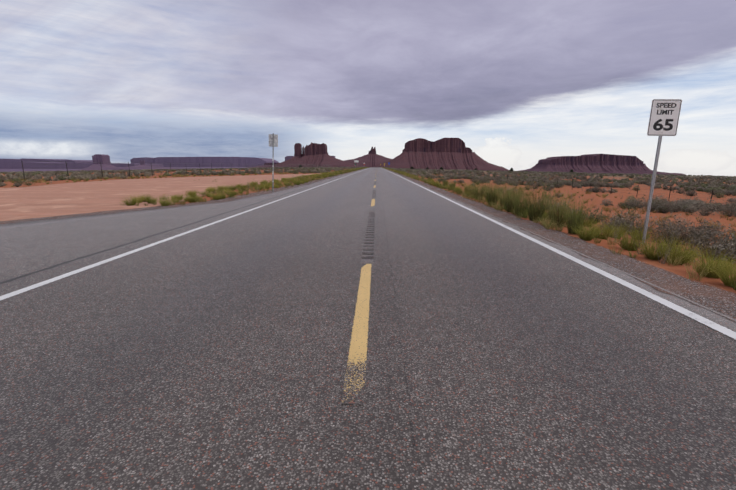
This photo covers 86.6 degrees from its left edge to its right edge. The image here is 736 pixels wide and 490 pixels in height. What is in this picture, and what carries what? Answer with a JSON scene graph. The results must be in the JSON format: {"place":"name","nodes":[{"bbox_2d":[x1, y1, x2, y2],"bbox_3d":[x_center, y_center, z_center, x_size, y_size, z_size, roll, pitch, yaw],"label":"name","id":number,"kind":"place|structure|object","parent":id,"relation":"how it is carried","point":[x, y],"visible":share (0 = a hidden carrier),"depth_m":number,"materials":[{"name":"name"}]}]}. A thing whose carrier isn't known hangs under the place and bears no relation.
{"place":"outdoors","nodes":[
{"label":"outdoors","id":0,"kind":"place"},
{"bbox_2d":[0,162,162,171],"bbox_3d":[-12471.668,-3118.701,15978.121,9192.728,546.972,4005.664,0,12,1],"label":"mesa rock","id":1,"kind":"object","parent":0,"point":[17,166],"visible":0.44,"depth_m":14952.73,"materials":[{"name":"stone"}]},
{"bbox_2d":[74,154,178,170],"bbox_3d":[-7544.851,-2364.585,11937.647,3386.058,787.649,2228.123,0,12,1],"label":"butte","id":2,"kind":"object","parent":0,"point":[104,160],"visible":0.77,"depth_m":11725.99,"materials":[{"name":"stone"}]},
{"bbox_2d":[0,157,278,168],"bbox_3d":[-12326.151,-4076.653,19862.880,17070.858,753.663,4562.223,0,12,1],"label":"mesa","id":3,"kind":"structure","parent":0,"point":[230,162],"depth_m":18506.31,"materials":[{"name":"stone"}]},
{"bbox_2d":[0,167,375,489],"bbox_3d":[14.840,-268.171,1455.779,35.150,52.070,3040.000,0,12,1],"label":"road","id":4,"kind":"structure","parent":0,"point":[211,357],"depth_m":3.30,"materials":[{"name":"grey asphalt"}]},
{"bbox_2d":[247,163,277,167],"bbox_3d":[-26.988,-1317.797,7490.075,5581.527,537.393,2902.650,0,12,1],"label":"rock bench","id":5,"kind":"object","parent":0,"point":[267,164],"depth_m":7014.40,"materials":[{"name":"stone"}]},
{"bbox_2d":[285,156,334,160],"bbox_3d":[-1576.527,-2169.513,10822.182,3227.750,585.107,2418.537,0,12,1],"label":"hazy mesa","id":6,"kind":"structure","parent":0,"point":[287,158],"depth_m":10545.24,"materials":[{"name":"stone"}]},
{"bbox_2d":[264,142,359,167],"bbox_3d":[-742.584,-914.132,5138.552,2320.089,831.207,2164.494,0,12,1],"label":"butte","id":7,"kind":"object","parent":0,"point":[316,154],"visible":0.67,"depth_m":4929.57,"materials":[{"name":"stone"}]},
{"bbox_2d":[322,167,376,489],"bbox_3d":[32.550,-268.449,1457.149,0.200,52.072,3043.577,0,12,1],"label":"road center strip","id":8,"kind":"object","parent":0,"point":[346,467],"visible":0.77,"depth_m":2.18,"materials":[{"name":"asphalt"}]},
{"bbox_2d":[340,168,376,404],"bbox_3d":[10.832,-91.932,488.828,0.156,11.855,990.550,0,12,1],"label":"road dashes","id":9,"kind":"object","parent":8,"relation":"on","point":[354,388],"depth_m":3.22,"materials":[{"name":"yellow paint"}]},
{"bbox_2d":[0,169,735,292],"bbox_3d":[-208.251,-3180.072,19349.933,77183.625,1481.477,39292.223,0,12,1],"label":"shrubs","id":10,"kind":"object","parent":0,"point":[680,270],"depth_m":29.61,"materials":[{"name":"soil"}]},
{"bbox_2d":[0,173,320,220],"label":"dirt lot","id":11,"kind":"structure","parent":10,"relation":"on","point":[29,202],"depth_m":21.54,"materials":[{"name":"orange soil"}]},
{"bbox_2d":[21,161,337,179],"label":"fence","id":12,"kind":"object","parent":10,"relation":"on","point":[129,170],"visible":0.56,"depth_m":64.52,"materials":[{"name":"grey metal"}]},
{"bbox_2d":[269,133,277,191],"bbox_3d":[-5.179,-4.348,21.622,0.530,3.538,0.058,0,12,-2],"label":"road sign","id":13,"kind":"object","parent":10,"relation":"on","point":[273,140],"visible":1,"depth_m":21.40,"materials":[{"name":"metal"}]},
{"bbox_2d":[0,167,735,262],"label":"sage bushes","id":14,"kind":"object","parent":10,"relation":"on","point":[658,204],"visible":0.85,"depth_m":53.01,"materials":[{"name":"green plant"}]},
{"bbox_2d":[0,167,735,322],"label":"shoulder gravel","id":15,"kind":"structure","parent":10,"relation":"on","point":[719,300],"depth_m":6.51,"materials":[{"name":"grey gravel"}]},
{"bbox_2d":[0,167,735,289],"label":"grass tufts","id":16,"kind":"object","parent":10,"relation":"on","point":[524,215],"visible":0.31,"depth_m":17.72,"materials":[{"name":"green plant"}]},
{"bbox_2d":[121,167,735,286],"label":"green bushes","id":17,"kind":"object","parent":10,"relation":"on","point":[532,210],"visible":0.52,"depth_m":9.83,"materials":[{"name":"green plant"}]},
{"bbox_2d":[300,165,573,172],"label":"juniper bushes","id":18,"kind":"object","parent":10,"relation":"on","point":[511,169],"visible":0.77,"depth_m":359.53,"materials":[{"name":"green plant"}]},
{"bbox_2d":[373,138,509,170],"bbox_3d":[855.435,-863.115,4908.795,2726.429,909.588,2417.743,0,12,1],"label":"butte","id":19,"kind":"object","parent":10,"relation":"on","point":[445,153],"visible":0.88,"depth_m":4552.77,"materials":[{"name":"stone"}]},
{"bbox_2d":[366,167,735,489],"bbox_3d":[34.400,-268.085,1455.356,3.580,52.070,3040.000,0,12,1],"label":"road lane","id":20,"kind":"structure","parent":10,"relation":"on","point":[502,358],"depth_m":2.86,"materials":[{"name":"grey asphalt"}]},
{"bbox_2d":[397,168,730,203],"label":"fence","id":21,"kind":"object","parent":10,"relation":"on","point":[602,185],"visible":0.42,"depth_m":41.33,"materials":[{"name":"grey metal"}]},
{"bbox_2d":[520,154,686,175],"bbox_3d":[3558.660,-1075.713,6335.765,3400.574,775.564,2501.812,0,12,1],"label":"mesa","id":22,"kind":"structure","parent":10,"relation":"on","point":[602,163],"depth_m":6009.35,"materials":[{"name":"stone"}]},
{"bbox_2d":[642,99,681,244],"bbox_3d":[6.402,-1.408,8.736,0.622,3.515,0.066,1,12,4],"label":"speed limit sign","id":23,"kind":"object","parent":10,"relation":"on","point":[664,117],"visible":1,"depth_m":8.46,"materials":[{"name":"white metal"}]},
{"bbox_2d":[0,167,735,339],"bbox_3d":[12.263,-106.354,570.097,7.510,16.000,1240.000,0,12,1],"label":"road edge lines","id":24,"kind":"object","parent":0,"point":[702,320],"depth_m":5.39,"materials":[{"name":"white paint"}]},
{"bbox_2d":[344,146,391,166],"bbox_3d":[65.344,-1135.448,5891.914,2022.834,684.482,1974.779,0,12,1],"label":"butte","id":25,"kind":"object","parent":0,"point":[371,158],"visible":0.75,"depth_m":5582.12,"materials":[{"name":"stone"}]},
{"bbox_2d":[0,0,735,175],"label":"sky","id":26,"kind":"structure","parent":0,"point":[522,83],"materials":[{"name":"grey"}]}
]}

